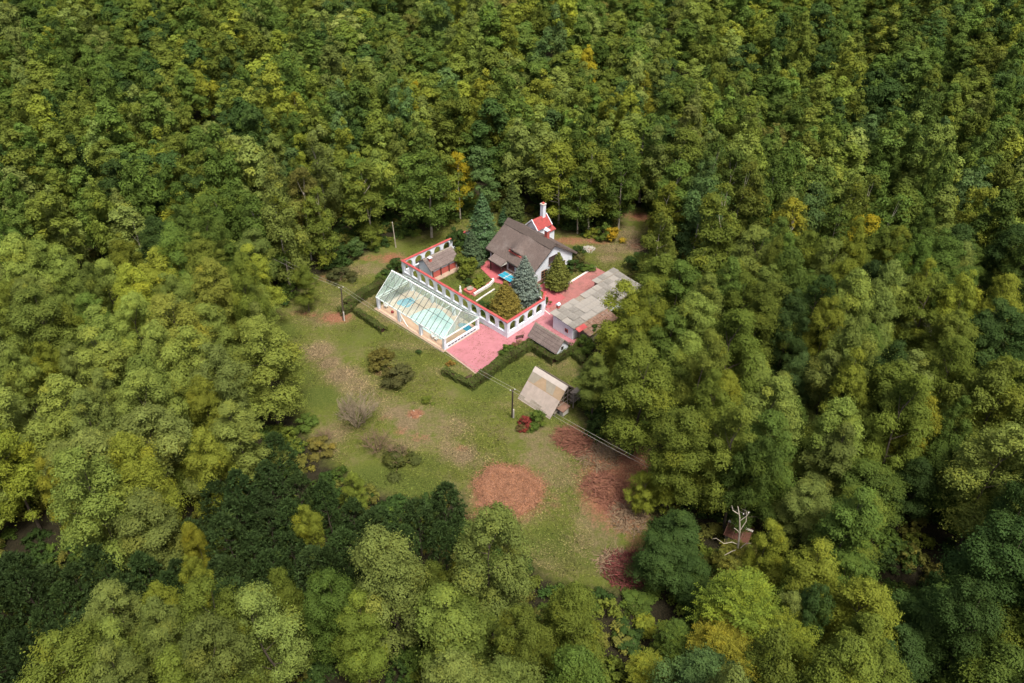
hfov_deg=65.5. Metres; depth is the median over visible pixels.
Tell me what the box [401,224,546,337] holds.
arcade wall
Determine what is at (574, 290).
driveway
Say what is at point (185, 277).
forest tree
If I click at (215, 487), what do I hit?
pine tree
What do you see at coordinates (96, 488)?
forest tree
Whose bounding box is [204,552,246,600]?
pine tree
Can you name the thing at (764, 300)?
forest tree
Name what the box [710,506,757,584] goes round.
dead snag
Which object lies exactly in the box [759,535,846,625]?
forest tree
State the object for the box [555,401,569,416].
kennel
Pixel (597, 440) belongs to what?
overhead wire
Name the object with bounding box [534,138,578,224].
forest tree
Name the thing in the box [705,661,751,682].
forest tree
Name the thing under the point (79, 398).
forest tree
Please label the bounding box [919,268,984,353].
forest tree
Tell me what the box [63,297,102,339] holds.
forest tree
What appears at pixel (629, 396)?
forest tree
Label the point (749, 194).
forest tree
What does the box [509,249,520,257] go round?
dormer window
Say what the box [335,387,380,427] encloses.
bare tree
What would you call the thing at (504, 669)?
forest tree
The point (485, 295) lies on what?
garden edging
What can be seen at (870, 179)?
forest tree
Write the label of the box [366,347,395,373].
shrub
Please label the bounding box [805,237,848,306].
forest tree
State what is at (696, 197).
forest tree
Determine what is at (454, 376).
hedge
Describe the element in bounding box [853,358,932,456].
forest tree
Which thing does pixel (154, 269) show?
forest tree
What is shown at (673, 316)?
forest tree
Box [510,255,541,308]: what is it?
blue spruce
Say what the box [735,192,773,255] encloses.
forest tree
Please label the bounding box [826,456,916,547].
forest tree
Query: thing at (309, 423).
shrub
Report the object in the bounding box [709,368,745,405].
forest tree
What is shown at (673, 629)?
forest tree
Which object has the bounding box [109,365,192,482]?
forest tree
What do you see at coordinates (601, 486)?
brush pile
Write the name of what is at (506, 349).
shrub
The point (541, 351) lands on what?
hedge
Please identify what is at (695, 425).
forest tree
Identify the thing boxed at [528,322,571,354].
gable hut
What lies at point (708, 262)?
forest tree
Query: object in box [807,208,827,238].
forest tree
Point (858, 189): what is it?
forest tree
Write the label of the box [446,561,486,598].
forest tree
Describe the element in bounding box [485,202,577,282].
thatched house
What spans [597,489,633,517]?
brush pile
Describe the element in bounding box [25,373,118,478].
forest tree
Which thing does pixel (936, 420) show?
forest tree
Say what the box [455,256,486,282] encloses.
shrub
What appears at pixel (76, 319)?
forest tree
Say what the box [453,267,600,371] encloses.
fallen leaves
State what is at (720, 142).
forest tree
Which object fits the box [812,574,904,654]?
forest tree
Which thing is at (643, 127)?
forest tree
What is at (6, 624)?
pine tree
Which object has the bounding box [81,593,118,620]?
pine tree
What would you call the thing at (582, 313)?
long shed
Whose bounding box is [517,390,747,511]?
overhead wire
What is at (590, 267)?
shrub
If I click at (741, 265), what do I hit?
forest tree
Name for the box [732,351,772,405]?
forest tree
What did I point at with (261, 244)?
forest tree
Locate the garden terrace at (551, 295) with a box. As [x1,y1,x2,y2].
[540,283,565,307]
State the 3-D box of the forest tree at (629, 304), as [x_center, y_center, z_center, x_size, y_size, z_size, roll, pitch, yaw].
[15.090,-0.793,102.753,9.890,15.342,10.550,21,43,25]
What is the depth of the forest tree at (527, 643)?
62.96 m
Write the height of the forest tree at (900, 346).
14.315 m
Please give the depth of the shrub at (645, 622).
77.08 m
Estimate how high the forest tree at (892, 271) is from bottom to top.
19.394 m
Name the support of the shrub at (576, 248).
on the ground at (534, 450)
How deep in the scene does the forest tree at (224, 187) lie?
121.24 m
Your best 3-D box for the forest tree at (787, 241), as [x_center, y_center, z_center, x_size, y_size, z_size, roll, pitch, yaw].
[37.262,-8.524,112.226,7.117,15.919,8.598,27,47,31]
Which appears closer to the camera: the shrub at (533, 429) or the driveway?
the shrub at (533, 429)
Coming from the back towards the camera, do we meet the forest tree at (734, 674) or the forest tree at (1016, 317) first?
the forest tree at (1016, 317)
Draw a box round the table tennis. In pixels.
[498,272,514,284]
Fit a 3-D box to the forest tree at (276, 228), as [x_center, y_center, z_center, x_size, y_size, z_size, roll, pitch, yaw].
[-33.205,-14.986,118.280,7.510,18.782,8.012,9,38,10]
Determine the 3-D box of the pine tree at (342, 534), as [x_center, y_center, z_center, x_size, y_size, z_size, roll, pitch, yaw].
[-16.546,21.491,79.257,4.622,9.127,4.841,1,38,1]
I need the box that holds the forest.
[0,0,1023,679]
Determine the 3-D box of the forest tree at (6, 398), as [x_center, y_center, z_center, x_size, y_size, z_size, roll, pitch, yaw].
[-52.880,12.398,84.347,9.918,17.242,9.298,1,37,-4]
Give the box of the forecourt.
[446,308,575,371]
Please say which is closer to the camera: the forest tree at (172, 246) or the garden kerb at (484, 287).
the forest tree at (172, 246)
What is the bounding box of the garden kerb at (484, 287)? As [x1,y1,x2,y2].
[473,278,493,294]
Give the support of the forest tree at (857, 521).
on the ground at (534, 450)
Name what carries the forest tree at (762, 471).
on the ground at (534, 450)
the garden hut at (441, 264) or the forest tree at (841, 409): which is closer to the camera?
the forest tree at (841, 409)
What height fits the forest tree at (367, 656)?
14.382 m
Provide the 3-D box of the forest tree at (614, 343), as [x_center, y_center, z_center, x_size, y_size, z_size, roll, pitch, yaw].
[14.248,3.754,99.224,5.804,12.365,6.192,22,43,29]
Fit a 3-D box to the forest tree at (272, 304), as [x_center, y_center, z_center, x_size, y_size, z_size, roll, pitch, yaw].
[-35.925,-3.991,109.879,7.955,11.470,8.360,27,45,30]
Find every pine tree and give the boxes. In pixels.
[0,550,49,606]
[0,587,19,629]
[0,616,29,667]
[0,646,25,682]
[0,667,16,682]
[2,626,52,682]
[3,563,53,623]
[26,607,64,648]
[33,563,77,611]
[40,620,66,662]
[48,580,89,624]
[60,561,96,610]
[63,611,99,637]
[77,543,130,613]
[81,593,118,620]
[109,569,145,622]
[126,549,167,597]
[159,570,185,599]
[167,557,193,591]
[175,516,213,560]
[196,477,225,524]
[204,510,253,561]
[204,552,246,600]
[210,574,254,616]
[212,555,259,585]
[220,495,258,555]
[223,467,262,528]
[235,529,273,574]
[244,490,283,538]
[248,547,297,585]
[251,507,290,550]
[252,459,288,507]
[260,430,301,488]
[272,497,307,555]
[275,528,307,583]
[283,469,318,514]
[294,543,336,598]
[311,479,342,537]
[313,546,350,597]
[325,524,359,576]
[340,495,365,541]
[346,567,385,610]
[352,509,394,583]
[366,504,400,533]
[393,524,421,562]
[397,496,437,556]
[425,519,459,571]
[430,479,467,535]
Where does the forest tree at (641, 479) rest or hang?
on the ground at (534, 450)
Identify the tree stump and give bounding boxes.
[411,410,421,417]
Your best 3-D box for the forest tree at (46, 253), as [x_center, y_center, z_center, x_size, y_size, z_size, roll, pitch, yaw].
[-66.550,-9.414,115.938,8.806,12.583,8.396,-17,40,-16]
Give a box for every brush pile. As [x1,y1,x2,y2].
[548,423,586,449]
[562,432,595,456]
[573,437,622,473]
[575,469,628,506]
[583,245,594,251]
[593,543,630,578]
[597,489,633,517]
[599,547,647,590]
[604,500,651,539]
[619,237,651,251]
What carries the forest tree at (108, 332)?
on the ground at (534, 450)
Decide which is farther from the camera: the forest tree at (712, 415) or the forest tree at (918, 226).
the forest tree at (918, 226)
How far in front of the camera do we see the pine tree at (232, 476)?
80.50 m
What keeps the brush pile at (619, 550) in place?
on the ground at (534, 450)
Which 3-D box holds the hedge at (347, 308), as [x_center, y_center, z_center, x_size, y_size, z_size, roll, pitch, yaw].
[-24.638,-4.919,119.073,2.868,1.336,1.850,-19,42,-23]
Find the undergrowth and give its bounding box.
[0,112,1023,682]
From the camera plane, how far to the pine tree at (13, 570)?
72.42 m
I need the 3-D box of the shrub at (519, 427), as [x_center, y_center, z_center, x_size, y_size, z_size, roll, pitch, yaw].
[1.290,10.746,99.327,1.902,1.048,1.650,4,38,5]
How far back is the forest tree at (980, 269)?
113.26 m
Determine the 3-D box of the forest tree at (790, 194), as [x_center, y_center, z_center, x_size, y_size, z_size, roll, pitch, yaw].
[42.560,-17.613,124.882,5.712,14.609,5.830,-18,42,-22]
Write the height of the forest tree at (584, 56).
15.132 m
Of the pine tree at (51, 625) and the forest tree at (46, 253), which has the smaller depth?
the pine tree at (51, 625)
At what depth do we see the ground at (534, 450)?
99.38 m
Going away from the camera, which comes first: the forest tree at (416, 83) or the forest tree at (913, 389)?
the forest tree at (913, 389)
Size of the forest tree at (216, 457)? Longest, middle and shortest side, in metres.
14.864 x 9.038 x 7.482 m
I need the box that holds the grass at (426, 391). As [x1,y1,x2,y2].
[274,208,653,576]
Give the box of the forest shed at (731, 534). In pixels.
[723,519,754,555]
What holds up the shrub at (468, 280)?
on the ground at (534, 450)
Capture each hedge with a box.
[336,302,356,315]
[343,276,389,307]
[353,307,387,334]
[441,367,469,387]
[464,338,534,390]
[526,339,559,365]
[551,342,574,363]
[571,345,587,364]
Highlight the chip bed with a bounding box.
[470,458,548,518]
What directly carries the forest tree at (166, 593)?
on the ground at (534, 450)
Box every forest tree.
[0,211,52,274]
[0,231,59,300]
[0,264,14,304]
[0,280,12,327]
[0,300,50,390]
[0,327,48,401]
[0,341,37,418]
[0,347,66,422]
[0,382,27,434]
[0,384,33,460]
[0,386,50,507]
[0,422,44,530]
[0,457,17,514]
[4,281,82,390]
[5,275,33,305]
[7,273,57,327]
[8,405,47,456]
[12,615,148,682]
[22,273,58,341]
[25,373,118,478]
[28,340,78,400]
[29,237,80,303]
[33,456,85,543]
[34,437,93,519]
[40,443,155,585]
[49,243,89,314]
[49,301,86,374]
[58,341,93,390]
[62,426,147,536]
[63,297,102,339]
[63,388,117,456]
[69,325,137,407]
[71,290,110,344]
[73,575,151,656]
[74,261,115,319]
[77,302,144,382]
[85,365,123,426]
[86,637,156,682]
[92,256,128,315]
[92,613,160,682]
[102,428,191,551]
[102,484,198,576]
[104,200,154,263]
[106,232,148,299]
[106,260,155,330]
[106,400,221,517]
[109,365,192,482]
[110,300,144,341]
[110,351,196,438]
[112,290,165,367]
[127,274,158,306]
[133,594,191,682]
[136,215,179,285]
[137,245,183,293]
[139,317,194,422]
[139,579,182,643]
[142,291,220,376]
[150,640,213,682]
[151,272,199,309]
[154,221,206,295]
[160,298,201,337]
[163,203,205,239]
[164,323,261,434]
[170,440,232,496]
[173,608,285,682]
[175,573,276,678]
[176,553,215,616]
[177,271,200,302]
[178,426,243,518]
[179,520,215,569]
[181,231,232,305]
[182,193,238,266]
[182,373,225,448]
[184,197,204,228]
[186,339,259,449]
[188,257,244,351]
[191,302,245,357]
[193,189,233,239]
[201,187,245,254]
[207,399,292,487]
[213,184,246,239]
[214,238,237,292]
[224,666,280,682]
[226,250,275,360]
[226,277,280,338]
[228,313,312,427]
[232,578,320,682]
[233,193,280,273]
[233,201,278,244]
[236,189,289,285]
[236,228,278,284]
[236,282,279,334]
[238,243,289,308]
[248,300,285,395]
[253,181,315,290]
[254,195,309,273]
[257,152,303,238]
[266,566,316,651]
[285,91,301,132]
[285,157,311,228]
[286,165,322,259]
[290,263,321,311]
[290,502,327,563]
[297,566,365,667]
[300,186,341,266]
[304,133,347,229]
[326,585,392,682]
[340,159,387,238]
[341,471,370,511]
[341,519,438,667]
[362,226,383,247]
[398,151,459,237]
[408,579,508,682]
[411,80,420,109]
[412,558,452,608]
[415,645,494,682]
[428,578,492,657]
[441,151,478,218]
[446,500,545,641]
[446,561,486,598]
[479,649,550,682]
[491,599,558,675]
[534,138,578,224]
[539,580,613,672]
[544,640,610,682]
[558,170,596,233]
[562,140,625,229]
[571,352,609,416]
[579,44,599,82]
[587,277,659,365]
[590,341,681,461]
[600,137,642,228]
[607,327,629,387]
[612,314,652,408]
[620,113,668,202]
[621,527,694,596]
[622,470,659,513]
[623,647,674,682]
[626,280,672,351]
[632,212,677,273]
[633,252,686,318]
[634,70,657,117]
[639,507,702,562]
[642,181,684,248]
[642,405,713,513]
[643,305,703,379]
[643,642,753,682]
[644,459,685,514]
[647,127,708,206]
[650,257,709,337]
[651,158,692,237]
[653,616,696,664]
[661,235,680,271]
[661,289,722,377]
[662,329,705,407]
[662,554,714,608]
[663,247,720,308]
[669,269,726,361]
[673,328,730,412]
[675,174,735,259]
[677,367,731,448]
[677,399,736,488]
[682,134,731,221]
[682,156,717,231]
[683,564,790,657]
[685,181,745,276]
[685,610,765,682]
[687,307,773,400]
[691,402,764,531]
[705,374,809,483]
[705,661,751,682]
[708,149,751,219]
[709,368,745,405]
[710,255,746,320]
[715,270,764,362]
[717,432,789,536]
[719,259,749,315]
[722,223,775,296]
[724,159,774,256]
[726,409,799,518]
[727,290,783,375]
[729,271,799,359]
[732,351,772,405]
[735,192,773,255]
[740,263,787,308]
[740,518,793,588]
[740,625,801,682]
[743,594,824,682]
[744,215,800,269]
[745,233,783,305]
[748,155,788,253]
[758,197,809,244]
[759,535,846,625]
[761,245,810,338]
[761,476,834,555]
[763,287,810,375]
[765,206,808,233]
[766,589,805,656]
[767,370,808,419]
[768,232,801,286]
[769,396,811,469]
[772,186,798,221]
[783,228,833,274]
[783,581,836,650]
[784,351,812,406]
[787,273,836,361]
[790,294,845,368]
[790,395,866,496]
[790,626,885,682]
[792,181,831,243]
[794,420,859,495]
[795,355,832,413]
[801,347,843,428]
[802,269,821,306]
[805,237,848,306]
[807,204,853,275]
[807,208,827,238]
[807,483,892,583]
[812,315,882,412]
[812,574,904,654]
[814,346,876,431]
[816,266,877,347]
[816,611,890,674]
[818,553,866,621]
[821,257,860,296]
[824,175,865,252]
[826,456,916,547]
[831,483,892,565]
[832,212,883,265]
[833,215,870,267]
[841,258,885,328]
[843,174,883,239]
[844,642,916,682]
[848,268,903,326]
[852,258,908,356]
[853,321,887,378]
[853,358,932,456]
[853,416,886,473]
[856,192,916,262]
[857,372,940,475]
[859,223,912,268]
[866,340,908,402]
[867,274,923,354]
[869,347,938,435]
[871,225,913,281]
[873,182,926,245]
[882,391,945,457]
[883,270,949,360]
[884,456,939,528]
[884,617,947,682]
[888,580,968,669]
[892,232,942,283]
[897,256,936,336]
[904,206,940,245]
[910,227,973,304]
[910,437,997,514]
[911,570,1010,682]
[913,306,984,389]
[916,335,981,438]
[918,504,1023,644]
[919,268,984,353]
[920,393,975,478]
[922,265,978,326]
[925,637,1023,682]
[930,417,1023,549]
[931,222,979,268]
[934,239,977,303]
[934,355,1023,447]
[937,296,1011,382]
[950,355,1020,442]
[970,238,984,284]
[973,222,1023,304]
[973,272,1023,354]
[973,304,1023,385]
[978,468,1023,574]
[980,307,1023,351]
[980,584,1023,682]
[985,242,1023,308]
[985,453,1023,502]
[994,407,1023,489]
[1007,351,1023,410]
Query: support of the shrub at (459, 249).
on the ground at (534, 450)
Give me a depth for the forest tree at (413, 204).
128.26 m
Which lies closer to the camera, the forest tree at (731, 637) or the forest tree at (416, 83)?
the forest tree at (731, 637)
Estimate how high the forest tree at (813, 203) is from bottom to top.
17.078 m
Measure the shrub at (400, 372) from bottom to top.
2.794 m
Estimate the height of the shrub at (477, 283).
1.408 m
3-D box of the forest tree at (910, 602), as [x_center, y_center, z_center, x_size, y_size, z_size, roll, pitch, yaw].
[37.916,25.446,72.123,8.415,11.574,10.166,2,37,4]
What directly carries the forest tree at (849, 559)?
on the ground at (534, 450)
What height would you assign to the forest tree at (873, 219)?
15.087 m
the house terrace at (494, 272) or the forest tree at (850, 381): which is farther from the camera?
the house terrace at (494, 272)
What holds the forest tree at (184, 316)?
on the ground at (534, 450)
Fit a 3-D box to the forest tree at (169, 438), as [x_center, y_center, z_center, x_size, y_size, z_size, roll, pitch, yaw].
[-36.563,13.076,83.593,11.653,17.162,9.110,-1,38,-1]
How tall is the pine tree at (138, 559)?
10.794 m
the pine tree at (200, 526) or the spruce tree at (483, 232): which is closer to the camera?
the pine tree at (200, 526)
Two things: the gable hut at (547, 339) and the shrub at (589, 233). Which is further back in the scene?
the shrub at (589, 233)
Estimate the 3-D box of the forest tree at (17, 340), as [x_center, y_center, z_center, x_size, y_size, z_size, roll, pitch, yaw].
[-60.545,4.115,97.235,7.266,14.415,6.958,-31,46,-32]
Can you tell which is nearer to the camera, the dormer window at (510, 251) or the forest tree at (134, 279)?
the forest tree at (134, 279)
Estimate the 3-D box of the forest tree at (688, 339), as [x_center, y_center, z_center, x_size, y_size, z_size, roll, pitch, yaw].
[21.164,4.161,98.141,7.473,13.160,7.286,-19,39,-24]
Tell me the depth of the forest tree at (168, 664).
61.60 m
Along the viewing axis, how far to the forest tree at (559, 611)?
66.49 m
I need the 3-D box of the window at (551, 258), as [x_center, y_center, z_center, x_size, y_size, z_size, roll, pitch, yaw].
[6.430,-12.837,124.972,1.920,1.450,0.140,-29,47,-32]
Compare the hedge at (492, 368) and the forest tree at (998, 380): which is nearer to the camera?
the forest tree at (998, 380)
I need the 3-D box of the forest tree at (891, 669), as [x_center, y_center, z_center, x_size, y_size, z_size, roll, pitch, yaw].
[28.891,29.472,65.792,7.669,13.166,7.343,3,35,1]
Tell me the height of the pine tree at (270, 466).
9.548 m
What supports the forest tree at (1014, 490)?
on the ground at (534, 450)
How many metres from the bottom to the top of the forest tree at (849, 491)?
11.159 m
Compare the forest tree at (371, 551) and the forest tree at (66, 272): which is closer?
the forest tree at (371, 551)
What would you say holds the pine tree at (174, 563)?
on the ground at (534, 450)
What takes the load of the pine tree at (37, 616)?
on the ground at (534, 450)
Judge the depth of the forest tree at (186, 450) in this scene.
84.47 m
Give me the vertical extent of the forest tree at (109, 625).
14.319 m
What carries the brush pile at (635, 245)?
on the ground at (534, 450)
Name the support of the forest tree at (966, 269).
on the ground at (534, 450)
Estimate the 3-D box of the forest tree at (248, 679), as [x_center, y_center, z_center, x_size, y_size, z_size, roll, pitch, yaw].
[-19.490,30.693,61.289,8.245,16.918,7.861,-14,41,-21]
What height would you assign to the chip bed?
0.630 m
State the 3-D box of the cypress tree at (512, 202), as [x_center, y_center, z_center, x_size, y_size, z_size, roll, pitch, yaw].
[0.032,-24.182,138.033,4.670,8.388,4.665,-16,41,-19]
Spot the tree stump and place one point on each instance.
(415, 414)
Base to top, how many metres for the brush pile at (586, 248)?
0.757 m
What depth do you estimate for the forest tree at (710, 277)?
98.70 m
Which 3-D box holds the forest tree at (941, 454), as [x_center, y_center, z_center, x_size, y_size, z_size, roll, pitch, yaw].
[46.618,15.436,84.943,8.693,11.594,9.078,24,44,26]
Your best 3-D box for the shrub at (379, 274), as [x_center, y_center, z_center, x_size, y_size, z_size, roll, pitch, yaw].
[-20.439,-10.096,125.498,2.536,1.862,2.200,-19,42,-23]
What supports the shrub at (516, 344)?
on the ground at (534, 450)
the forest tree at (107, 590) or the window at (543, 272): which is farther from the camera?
the window at (543, 272)
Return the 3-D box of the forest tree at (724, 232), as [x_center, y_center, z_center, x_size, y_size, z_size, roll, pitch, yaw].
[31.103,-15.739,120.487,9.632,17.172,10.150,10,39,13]
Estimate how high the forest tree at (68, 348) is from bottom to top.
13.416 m
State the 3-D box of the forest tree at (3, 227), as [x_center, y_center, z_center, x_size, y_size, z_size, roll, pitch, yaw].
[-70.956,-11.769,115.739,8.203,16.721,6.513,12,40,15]
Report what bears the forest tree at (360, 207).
on the ground at (534, 450)
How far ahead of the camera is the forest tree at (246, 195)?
114.50 m
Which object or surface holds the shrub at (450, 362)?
on the ground at (534, 450)
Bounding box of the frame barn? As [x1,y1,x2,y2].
[518,366,580,418]
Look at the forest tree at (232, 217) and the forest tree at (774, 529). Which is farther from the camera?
the forest tree at (232, 217)
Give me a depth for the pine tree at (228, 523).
76.91 m
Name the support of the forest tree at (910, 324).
on the ground at (534, 450)
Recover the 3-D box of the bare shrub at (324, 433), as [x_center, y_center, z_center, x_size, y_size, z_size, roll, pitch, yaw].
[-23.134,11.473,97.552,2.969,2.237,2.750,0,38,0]
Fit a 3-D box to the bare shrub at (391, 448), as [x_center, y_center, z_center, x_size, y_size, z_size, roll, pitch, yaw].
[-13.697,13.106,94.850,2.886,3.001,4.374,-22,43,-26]
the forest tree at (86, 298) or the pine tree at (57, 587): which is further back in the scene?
the forest tree at (86, 298)
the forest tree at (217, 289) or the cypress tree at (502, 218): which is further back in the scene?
the cypress tree at (502, 218)
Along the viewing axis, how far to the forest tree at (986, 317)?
95.90 m
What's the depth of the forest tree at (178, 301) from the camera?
100.77 m
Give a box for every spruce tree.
[461,230,486,269]
[464,193,498,259]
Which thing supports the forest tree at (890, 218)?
on the ground at (534, 450)
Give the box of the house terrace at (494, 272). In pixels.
[472,260,528,296]
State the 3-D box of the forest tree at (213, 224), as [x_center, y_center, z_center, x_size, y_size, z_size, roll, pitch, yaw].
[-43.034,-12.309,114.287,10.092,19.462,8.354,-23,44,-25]
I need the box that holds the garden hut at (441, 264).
[416,246,458,279]
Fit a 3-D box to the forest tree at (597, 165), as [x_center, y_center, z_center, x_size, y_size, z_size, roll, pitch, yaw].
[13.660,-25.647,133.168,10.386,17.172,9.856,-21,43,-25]
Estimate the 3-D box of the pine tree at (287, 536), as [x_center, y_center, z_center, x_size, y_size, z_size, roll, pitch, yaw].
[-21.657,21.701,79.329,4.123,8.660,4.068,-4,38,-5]
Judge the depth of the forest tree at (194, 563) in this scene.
72.60 m
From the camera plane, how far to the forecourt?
113.45 m
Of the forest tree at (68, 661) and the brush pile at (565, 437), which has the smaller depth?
the forest tree at (68, 661)
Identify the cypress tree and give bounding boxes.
[489,281,522,319]
[498,207,509,225]
[500,180,526,222]
[543,252,572,291]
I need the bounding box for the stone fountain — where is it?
[463,286,476,294]
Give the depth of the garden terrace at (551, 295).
122.47 m
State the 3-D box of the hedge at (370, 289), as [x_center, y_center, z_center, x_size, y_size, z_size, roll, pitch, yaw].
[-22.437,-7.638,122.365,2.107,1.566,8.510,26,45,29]
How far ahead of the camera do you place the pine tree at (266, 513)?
80.47 m
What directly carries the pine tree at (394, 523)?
on the ground at (534, 450)
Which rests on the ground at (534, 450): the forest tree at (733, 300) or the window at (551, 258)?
the forest tree at (733, 300)
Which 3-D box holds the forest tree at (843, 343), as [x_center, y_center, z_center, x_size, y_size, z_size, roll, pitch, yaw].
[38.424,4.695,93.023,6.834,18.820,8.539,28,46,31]
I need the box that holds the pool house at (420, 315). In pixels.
[374,270,479,351]
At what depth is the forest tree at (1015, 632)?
65.08 m
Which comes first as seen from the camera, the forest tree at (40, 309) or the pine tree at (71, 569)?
the pine tree at (71, 569)
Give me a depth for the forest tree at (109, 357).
90.25 m
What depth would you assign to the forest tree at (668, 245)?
121.74 m
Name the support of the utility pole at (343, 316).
on the ground at (534, 450)
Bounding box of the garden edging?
[476,289,494,300]
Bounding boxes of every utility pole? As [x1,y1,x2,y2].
[340,287,344,320]
[510,389,514,417]
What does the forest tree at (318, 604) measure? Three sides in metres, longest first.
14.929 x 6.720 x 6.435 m
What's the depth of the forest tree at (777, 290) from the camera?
96.35 m
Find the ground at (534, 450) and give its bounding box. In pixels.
[0,4,1023,682]
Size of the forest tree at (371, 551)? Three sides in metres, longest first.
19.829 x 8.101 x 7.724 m
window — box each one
[508,263,514,271]
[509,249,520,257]
[541,269,546,279]
[548,254,556,265]
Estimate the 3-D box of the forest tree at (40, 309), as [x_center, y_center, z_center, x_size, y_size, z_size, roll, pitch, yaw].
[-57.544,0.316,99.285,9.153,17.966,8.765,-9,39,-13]
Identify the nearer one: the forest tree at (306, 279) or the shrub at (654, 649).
the shrub at (654, 649)
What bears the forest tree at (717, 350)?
on the ground at (534, 450)
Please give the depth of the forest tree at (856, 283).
97.07 m
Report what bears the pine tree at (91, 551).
on the ground at (534, 450)
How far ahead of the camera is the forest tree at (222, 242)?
116.66 m
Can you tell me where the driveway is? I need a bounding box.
[546,268,604,310]
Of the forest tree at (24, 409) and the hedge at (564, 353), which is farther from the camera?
the hedge at (564, 353)
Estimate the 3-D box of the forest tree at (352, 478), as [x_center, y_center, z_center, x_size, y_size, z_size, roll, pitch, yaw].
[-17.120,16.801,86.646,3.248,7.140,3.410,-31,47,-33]
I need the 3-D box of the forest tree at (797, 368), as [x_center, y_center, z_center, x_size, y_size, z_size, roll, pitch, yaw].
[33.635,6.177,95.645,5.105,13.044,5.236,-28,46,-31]
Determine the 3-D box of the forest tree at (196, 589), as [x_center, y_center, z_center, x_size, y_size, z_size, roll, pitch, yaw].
[-24.318,25.330,67.153,7.847,18.115,7.382,-25,45,-29]
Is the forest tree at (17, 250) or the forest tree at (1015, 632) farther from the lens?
the forest tree at (17, 250)
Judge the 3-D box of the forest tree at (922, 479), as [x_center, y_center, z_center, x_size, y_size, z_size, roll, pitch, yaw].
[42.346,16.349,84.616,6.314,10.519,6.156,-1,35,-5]
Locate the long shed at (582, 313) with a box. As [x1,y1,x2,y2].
[550,267,640,339]
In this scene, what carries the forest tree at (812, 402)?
on the ground at (534, 450)
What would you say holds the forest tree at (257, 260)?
on the ground at (534, 450)
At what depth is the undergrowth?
86.27 m
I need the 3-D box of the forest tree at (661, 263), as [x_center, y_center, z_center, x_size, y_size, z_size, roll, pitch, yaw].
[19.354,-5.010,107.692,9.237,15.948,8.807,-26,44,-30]
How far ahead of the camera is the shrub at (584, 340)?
110.58 m
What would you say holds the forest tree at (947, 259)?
on the ground at (534, 450)
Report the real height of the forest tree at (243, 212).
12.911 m
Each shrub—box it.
[290,412,318,434]
[306,435,336,462]
[312,426,334,440]
[326,266,360,284]
[333,245,360,264]
[345,236,369,254]
[356,422,394,453]
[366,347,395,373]
[374,272,385,279]
[379,362,415,388]
[380,264,400,280]
[380,444,422,483]
[384,439,408,462]
[389,258,402,271]
[421,396,436,405]
[445,226,465,249]
[445,360,455,365]
[453,246,463,265]
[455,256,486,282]
[462,278,472,285]
[472,277,485,287]
[473,300,490,315]
[498,344,513,354]
[511,339,522,346]
[515,423,528,431]
[517,415,531,434]
[526,423,538,433]
[529,409,546,428]
[567,259,584,273]
[569,334,596,358]
[572,245,585,256]
[572,253,589,271]
[580,324,602,342]
[581,264,597,270]
[583,228,597,238]
[595,222,610,241]
[605,226,626,243]
[611,621,643,656]
[619,587,655,616]
[623,252,645,271]
[631,612,666,639]
[642,638,676,657]
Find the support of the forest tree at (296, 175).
on the ground at (534, 450)
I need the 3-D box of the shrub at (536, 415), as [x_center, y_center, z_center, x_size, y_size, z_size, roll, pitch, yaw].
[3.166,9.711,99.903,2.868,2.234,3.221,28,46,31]
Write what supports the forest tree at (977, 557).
on the ground at (534, 450)
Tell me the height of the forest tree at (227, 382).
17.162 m
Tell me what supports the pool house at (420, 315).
on the ground at (534, 450)
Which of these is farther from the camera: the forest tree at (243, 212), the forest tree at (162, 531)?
the forest tree at (243, 212)
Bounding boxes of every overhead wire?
[339,287,502,385]
[347,289,514,388]
[511,390,741,512]
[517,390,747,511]
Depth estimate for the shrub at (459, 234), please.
131.25 m
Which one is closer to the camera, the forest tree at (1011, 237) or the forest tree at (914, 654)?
the forest tree at (914, 654)
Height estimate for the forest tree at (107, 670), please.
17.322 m
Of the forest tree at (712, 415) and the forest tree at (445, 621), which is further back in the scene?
the forest tree at (712, 415)
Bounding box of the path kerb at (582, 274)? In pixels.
[543,270,588,283]
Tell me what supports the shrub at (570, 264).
on the ground at (534, 450)
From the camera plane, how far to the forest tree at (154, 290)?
107.44 m
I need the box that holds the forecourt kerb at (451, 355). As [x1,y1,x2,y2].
[445,351,475,373]
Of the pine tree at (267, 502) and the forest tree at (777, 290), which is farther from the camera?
the forest tree at (777, 290)
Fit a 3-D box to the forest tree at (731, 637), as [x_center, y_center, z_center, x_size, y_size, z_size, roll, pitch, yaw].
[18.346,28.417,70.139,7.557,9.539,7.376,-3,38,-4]
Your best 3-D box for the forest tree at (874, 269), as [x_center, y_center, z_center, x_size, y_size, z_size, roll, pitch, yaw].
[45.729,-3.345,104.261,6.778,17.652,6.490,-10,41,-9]
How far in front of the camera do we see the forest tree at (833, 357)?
90.27 m
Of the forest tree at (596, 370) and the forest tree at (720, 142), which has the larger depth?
the forest tree at (720, 142)
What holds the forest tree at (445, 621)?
on the ground at (534, 450)
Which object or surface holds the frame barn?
on the ground at (534, 450)
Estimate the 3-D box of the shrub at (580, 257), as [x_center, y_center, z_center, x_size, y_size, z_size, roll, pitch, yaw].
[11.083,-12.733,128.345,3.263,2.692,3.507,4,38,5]
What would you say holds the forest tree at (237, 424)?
on the ground at (534, 450)
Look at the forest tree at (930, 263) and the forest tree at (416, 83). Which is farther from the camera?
the forest tree at (416, 83)
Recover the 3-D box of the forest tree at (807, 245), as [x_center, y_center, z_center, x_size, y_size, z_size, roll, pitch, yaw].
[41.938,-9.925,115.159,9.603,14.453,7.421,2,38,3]
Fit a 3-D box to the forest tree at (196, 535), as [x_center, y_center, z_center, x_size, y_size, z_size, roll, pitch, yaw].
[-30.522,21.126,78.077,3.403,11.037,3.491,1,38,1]
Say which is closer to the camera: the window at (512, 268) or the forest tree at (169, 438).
the forest tree at (169, 438)

